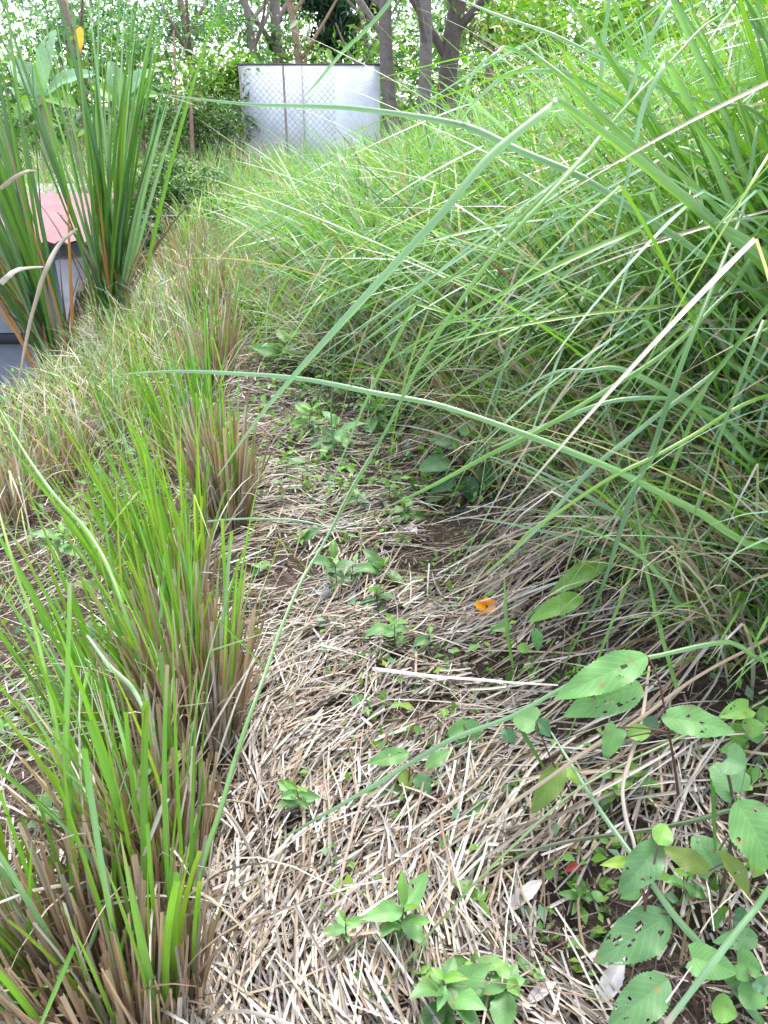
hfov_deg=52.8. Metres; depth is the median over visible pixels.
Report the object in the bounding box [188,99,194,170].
wooden post
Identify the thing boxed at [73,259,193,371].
grass tussock
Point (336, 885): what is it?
weed seedling
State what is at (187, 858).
grass leaf
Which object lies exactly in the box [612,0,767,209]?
grass leaf
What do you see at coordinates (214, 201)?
shrub
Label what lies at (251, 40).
tree
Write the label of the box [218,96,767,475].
grass leaf
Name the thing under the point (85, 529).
grass leaf
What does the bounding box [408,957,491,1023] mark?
weed seedling
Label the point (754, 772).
ground cover
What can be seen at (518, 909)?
weed seedling
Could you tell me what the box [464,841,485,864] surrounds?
weed seedling
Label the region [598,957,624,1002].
dead leaf
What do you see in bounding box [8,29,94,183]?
banana plant
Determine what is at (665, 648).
grass leaf
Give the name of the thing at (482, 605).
fallen flower
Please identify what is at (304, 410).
weed seedling
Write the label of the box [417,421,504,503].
broadleaf weed
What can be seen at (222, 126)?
shrub
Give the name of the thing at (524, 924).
dark twigs
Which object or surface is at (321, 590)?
dead leaf
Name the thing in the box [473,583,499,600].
dead leaf
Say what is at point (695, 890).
weed seedling
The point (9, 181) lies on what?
grass leaf
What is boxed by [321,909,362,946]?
weed seedling
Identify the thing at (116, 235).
cane clump
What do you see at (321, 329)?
weed seedling
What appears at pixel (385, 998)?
weed seedling
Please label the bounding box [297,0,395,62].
tree
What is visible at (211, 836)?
grass leaf
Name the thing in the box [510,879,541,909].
dead leaf
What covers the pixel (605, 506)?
grass leaf
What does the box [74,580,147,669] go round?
broadleaf weed
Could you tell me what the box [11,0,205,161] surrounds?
tree
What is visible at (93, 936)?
grass leaf
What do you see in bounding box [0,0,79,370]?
cane clump
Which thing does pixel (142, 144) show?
wooden post
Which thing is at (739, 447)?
grass leaf
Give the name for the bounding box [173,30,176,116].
wooden post
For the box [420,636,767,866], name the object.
grass leaf
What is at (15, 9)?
sky
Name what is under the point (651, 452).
grass leaf
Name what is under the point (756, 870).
broadleaf weed
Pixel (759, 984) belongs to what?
broadleaf weed
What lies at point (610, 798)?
broadleaf weed
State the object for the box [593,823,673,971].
broadleaf weed
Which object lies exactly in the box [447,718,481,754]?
broadleaf weed
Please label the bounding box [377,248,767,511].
grass leaf
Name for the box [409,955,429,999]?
weed seedling
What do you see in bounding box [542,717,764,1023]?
grass leaf
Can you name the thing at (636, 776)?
weed seedling
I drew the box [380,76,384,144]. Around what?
shrub
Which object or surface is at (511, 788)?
weed seedling
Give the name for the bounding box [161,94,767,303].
grass leaf
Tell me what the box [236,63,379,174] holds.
concrete wall
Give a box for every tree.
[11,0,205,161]
[138,0,259,158]
[180,0,308,62]
[235,0,313,62]
[273,0,337,62]
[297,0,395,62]
[323,0,399,62]
[332,0,419,150]
[395,0,509,130]
[415,0,431,141]
[440,0,596,113]
[461,20,522,116]
[479,0,767,68]
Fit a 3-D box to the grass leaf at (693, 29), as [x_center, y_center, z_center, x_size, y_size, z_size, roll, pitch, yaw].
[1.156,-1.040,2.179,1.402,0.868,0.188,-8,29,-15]
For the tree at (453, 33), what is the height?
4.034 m
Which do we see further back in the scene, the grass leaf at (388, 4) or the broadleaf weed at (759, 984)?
the grass leaf at (388, 4)
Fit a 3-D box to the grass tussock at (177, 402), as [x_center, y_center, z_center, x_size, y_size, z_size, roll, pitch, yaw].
[-0.835,-0.564,3.307,0.781,0.792,0.677,0,28,0]
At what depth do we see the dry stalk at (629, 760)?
1.37 m
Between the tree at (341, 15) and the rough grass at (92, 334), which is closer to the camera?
the rough grass at (92, 334)
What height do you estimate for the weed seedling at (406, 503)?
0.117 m
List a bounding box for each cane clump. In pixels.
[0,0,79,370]
[0,0,220,332]
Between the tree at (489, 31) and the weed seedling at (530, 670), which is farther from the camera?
the tree at (489, 31)
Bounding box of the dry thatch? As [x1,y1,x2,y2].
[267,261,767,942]
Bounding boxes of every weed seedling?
[0,710,30,748]
[28,792,62,828]
[30,521,87,563]
[30,737,55,752]
[247,443,272,476]
[248,328,311,362]
[251,561,269,577]
[274,779,320,815]
[277,449,309,475]
[290,402,323,432]
[292,528,319,547]
[300,315,341,341]
[308,411,365,459]
[309,539,355,600]
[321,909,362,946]
[330,877,346,898]
[332,553,369,589]
[347,488,369,506]
[354,549,403,582]
[356,584,393,612]
[357,394,389,433]
[358,974,394,1007]
[361,869,430,952]
[364,612,408,656]
[379,477,404,500]
[389,495,425,523]
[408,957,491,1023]
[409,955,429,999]
[413,625,433,649]
[437,944,510,970]
[453,880,490,916]
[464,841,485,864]
[475,954,525,1023]
[499,773,526,796]
[503,891,521,913]
[517,956,546,992]
[519,655,544,679]
[558,874,603,914]
[610,762,660,807]
[665,868,711,899]
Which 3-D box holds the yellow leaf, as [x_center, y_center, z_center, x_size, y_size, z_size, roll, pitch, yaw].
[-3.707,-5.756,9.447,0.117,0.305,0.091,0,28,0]
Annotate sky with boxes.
[0,0,756,106]
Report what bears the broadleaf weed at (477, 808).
on the ground at (700, 683)
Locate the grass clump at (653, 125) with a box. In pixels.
[471,0,767,470]
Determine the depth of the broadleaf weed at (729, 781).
1.20 m
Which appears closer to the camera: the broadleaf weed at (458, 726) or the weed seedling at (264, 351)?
the broadleaf weed at (458, 726)
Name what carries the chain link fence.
on the ground at (700, 683)
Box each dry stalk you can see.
[372,667,557,685]
[619,666,650,872]
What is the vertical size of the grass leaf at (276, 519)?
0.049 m
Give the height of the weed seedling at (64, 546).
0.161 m
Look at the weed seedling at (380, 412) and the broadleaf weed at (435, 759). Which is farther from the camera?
the weed seedling at (380, 412)
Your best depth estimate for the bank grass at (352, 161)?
5.22 m
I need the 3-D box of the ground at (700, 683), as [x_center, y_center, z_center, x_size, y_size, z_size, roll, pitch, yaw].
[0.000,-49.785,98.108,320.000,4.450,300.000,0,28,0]
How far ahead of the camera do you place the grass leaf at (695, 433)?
1.51 m
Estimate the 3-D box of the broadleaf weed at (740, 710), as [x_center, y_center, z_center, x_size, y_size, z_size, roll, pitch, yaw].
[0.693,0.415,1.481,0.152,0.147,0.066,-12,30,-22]
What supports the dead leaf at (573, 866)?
on the ground at (700, 683)
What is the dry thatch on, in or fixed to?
on the ground at (700, 683)
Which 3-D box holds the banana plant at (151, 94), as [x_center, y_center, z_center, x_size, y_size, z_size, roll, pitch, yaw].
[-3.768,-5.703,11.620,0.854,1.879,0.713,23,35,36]
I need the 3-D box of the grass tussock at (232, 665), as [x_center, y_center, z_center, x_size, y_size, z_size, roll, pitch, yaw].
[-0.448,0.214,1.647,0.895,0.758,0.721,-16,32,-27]
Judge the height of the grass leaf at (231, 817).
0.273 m
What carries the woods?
on the ground at (700, 683)
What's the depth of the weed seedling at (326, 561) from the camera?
2.23 m
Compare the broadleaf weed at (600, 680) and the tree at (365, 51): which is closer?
the broadleaf weed at (600, 680)
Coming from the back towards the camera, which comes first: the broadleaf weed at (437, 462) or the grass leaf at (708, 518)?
the broadleaf weed at (437, 462)
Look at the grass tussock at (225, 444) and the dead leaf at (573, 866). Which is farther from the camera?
the grass tussock at (225, 444)
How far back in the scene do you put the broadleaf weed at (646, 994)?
1.15 m
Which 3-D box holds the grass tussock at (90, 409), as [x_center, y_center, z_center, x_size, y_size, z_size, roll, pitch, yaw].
[-1.414,-0.683,3.953,0.830,0.648,0.664,-22,35,-35]
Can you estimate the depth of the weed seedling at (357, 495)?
2.75 m
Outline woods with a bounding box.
[0,0,763,166]
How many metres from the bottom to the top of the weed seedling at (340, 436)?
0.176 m
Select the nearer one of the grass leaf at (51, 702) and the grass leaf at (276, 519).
the grass leaf at (51, 702)
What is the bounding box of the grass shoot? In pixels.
[504,578,513,667]
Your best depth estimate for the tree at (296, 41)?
16.25 m
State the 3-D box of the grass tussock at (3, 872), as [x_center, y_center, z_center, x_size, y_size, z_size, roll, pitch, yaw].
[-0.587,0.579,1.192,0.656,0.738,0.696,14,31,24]
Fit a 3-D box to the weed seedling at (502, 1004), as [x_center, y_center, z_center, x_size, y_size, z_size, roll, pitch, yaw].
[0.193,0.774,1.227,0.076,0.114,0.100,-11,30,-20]
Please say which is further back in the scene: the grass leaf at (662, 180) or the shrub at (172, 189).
the shrub at (172, 189)
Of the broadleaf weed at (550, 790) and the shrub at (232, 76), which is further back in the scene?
the shrub at (232, 76)
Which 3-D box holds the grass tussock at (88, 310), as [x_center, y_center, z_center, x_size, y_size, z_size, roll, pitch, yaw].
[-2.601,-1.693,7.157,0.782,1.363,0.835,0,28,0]
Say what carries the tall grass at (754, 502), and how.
on the ground at (700, 683)
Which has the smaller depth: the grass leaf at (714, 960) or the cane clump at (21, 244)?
the grass leaf at (714, 960)
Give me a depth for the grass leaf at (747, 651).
1.40 m
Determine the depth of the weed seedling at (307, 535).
2.53 m
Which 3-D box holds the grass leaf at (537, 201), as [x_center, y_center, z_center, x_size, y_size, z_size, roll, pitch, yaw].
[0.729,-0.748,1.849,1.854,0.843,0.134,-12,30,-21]
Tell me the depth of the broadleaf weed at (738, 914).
1.24 m
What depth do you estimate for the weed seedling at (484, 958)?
1.28 m
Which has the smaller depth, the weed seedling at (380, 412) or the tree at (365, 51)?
the weed seedling at (380, 412)
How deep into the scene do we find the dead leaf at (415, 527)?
2.58 m
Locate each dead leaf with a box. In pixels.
[312,779,326,796]
[316,586,328,599]
[404,523,416,532]
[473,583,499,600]
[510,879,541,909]
[527,981,557,1002]
[565,861,582,871]
[590,950,608,967]
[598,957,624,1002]
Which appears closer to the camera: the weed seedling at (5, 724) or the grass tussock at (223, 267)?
the weed seedling at (5, 724)
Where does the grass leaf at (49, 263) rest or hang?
on the rough grass at (92, 334)
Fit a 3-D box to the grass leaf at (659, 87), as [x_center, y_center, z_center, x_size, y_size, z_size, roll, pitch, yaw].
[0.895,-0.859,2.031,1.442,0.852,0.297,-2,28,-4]
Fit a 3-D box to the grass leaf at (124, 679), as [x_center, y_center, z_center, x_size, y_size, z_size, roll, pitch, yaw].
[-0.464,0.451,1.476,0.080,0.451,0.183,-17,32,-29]
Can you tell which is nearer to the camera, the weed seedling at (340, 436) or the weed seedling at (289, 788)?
the weed seedling at (289, 788)
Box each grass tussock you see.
[0,343,270,638]
[0,366,143,493]
[0,402,80,532]
[0,462,252,778]
[0,555,366,1023]
[0,612,377,1023]
[0,712,236,1023]
[1,446,395,765]
[25,313,162,442]
[67,268,106,329]
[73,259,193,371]
[82,290,265,474]
[107,359,308,532]
[127,229,261,327]
[143,207,238,285]
[143,242,281,392]
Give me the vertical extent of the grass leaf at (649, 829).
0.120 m
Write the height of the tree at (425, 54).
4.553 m
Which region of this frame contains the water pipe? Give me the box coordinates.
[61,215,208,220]
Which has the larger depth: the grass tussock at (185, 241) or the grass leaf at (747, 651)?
the grass tussock at (185, 241)
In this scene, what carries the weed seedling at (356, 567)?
on the ground at (700, 683)
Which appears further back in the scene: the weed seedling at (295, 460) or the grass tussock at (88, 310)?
the grass tussock at (88, 310)
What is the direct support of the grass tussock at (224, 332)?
on the ground at (700, 683)
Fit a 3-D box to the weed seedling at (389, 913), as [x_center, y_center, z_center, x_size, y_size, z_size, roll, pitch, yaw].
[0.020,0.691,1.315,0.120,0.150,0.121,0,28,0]
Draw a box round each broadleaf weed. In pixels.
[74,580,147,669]
[124,717,195,861]
[366,747,449,816]
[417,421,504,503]
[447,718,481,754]
[463,800,493,829]
[492,591,583,653]
[501,707,580,825]
[549,558,606,597]
[553,649,734,820]
[583,876,612,902]
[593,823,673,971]
[600,772,624,809]
[608,927,767,1023]
[642,709,681,745]
[664,743,767,906]
[709,906,750,941]
[719,698,767,757]
[728,961,767,1015]
[749,855,767,877]
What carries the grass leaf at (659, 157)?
on the ground at (700, 683)
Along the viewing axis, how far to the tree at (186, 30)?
19.45 m
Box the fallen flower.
[474,597,499,614]
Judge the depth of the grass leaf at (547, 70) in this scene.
1.92 m
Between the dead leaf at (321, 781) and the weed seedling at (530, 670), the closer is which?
the dead leaf at (321, 781)
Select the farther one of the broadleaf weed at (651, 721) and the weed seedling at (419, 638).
the weed seedling at (419, 638)
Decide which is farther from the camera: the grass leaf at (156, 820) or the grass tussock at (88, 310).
the grass tussock at (88, 310)
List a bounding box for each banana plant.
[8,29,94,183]
[92,61,157,173]
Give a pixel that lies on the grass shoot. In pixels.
(507, 628)
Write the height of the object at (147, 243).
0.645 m
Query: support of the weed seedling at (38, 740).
on the ground at (700, 683)
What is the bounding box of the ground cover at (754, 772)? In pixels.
[0,236,767,1006]
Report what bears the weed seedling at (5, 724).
on the ground at (700, 683)
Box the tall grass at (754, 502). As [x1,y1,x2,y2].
[208,0,767,720]
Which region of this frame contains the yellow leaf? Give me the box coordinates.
[74,26,83,54]
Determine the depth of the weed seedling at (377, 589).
2.23 m
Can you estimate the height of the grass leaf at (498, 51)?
0.625 m
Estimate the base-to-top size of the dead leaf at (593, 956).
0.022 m
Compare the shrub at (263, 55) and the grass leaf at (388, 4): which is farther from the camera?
the shrub at (263, 55)
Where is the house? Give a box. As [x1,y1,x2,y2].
[0,191,135,400]
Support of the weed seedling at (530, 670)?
on the ground at (700, 683)
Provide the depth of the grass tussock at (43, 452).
3.57 m
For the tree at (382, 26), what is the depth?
12.27 m
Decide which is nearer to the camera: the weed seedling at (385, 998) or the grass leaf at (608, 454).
the weed seedling at (385, 998)
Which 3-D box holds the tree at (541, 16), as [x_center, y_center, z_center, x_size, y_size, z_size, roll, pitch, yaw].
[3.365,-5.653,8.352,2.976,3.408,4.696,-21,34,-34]
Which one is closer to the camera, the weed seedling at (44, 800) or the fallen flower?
the weed seedling at (44, 800)
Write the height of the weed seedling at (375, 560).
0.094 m
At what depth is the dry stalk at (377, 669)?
1.72 m
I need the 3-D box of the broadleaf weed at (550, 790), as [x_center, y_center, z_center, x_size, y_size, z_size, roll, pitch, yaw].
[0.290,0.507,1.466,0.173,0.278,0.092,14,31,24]
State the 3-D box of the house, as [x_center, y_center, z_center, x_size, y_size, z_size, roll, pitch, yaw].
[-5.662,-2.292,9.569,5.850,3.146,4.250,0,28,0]
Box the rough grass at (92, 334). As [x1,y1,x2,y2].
[0,126,345,604]
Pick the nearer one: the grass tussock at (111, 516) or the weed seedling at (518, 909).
the weed seedling at (518, 909)
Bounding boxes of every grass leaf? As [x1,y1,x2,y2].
[0,169,36,189]
[0,266,42,284]
[0,410,157,749]
[0,514,68,875]
[16,228,77,393]
[58,802,130,1021]
[63,583,78,959]
[86,635,152,747]
[94,899,136,1023]
[113,370,767,549]
[142,798,169,855]
[153,544,167,766]
[156,814,197,983]
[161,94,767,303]
[170,449,373,1004]
[194,804,268,926]
[207,518,355,535]
[217,799,273,887]
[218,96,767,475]
[276,640,767,840]
[301,0,668,200]
[328,0,767,365]
[330,282,340,455]
[331,124,745,531]
[376,695,767,998]
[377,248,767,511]
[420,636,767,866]
[455,68,760,236]
[456,46,724,176]
[461,0,767,125]
[476,393,767,580]
[480,802,767,879]
[486,360,767,574]
[492,396,767,446]
[498,215,562,409]
[504,365,767,469]
[517,461,761,604]
[522,43,767,277]
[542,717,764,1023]
[562,119,767,669]
[591,0,767,147]
[609,61,767,297]
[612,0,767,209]
[627,448,677,689]
[664,886,767,1023]
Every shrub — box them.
[77,78,259,169]
[86,146,242,238]
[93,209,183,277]
[161,10,259,168]
[185,191,252,230]
[230,47,279,116]
[233,115,257,170]
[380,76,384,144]
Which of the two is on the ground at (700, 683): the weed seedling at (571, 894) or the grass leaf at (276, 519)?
the weed seedling at (571, 894)
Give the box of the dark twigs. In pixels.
[0,294,767,1023]
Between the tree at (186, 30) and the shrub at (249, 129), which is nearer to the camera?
the shrub at (249, 129)
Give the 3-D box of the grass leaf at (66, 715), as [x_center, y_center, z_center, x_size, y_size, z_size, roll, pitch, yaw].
[-0.505,0.472,1.276,0.020,0.601,0.382,-2,28,-5]
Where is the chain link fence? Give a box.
[238,66,335,179]
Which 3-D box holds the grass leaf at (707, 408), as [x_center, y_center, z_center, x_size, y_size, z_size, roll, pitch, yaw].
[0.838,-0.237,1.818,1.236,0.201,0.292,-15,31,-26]
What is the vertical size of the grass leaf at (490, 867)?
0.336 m
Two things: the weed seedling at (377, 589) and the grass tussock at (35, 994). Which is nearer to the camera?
the grass tussock at (35, 994)
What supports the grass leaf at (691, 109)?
on the ground at (700, 683)
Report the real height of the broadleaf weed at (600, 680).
0.366 m
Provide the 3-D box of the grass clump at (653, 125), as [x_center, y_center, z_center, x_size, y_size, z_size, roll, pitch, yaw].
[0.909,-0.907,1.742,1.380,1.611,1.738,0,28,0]
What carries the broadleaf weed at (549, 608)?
on the ground at (700, 683)
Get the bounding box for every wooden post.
[139,110,145,165]
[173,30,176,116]
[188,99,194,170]
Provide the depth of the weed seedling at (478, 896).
1.40 m
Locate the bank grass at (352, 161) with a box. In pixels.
[205,0,767,323]
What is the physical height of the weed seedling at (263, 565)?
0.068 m
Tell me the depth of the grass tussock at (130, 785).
1.30 m
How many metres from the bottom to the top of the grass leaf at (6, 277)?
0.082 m
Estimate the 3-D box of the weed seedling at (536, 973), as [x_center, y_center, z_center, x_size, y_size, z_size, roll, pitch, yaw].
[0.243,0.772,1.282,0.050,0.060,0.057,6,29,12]
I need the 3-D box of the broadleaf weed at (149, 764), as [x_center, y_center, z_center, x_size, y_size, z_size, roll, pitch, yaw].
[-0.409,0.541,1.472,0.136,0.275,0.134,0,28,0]
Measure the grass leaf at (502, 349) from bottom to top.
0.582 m
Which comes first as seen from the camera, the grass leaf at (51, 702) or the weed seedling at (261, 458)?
the grass leaf at (51, 702)
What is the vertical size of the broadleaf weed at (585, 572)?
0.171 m
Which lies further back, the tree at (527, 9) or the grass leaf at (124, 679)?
the tree at (527, 9)
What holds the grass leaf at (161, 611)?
on the ground at (700, 683)
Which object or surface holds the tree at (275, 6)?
on the ground at (700, 683)
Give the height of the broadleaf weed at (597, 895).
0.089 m
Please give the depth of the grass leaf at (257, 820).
1.42 m
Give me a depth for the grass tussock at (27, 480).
3.26 m
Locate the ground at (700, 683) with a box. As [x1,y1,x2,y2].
[0,105,767,1023]
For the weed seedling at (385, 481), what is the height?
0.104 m

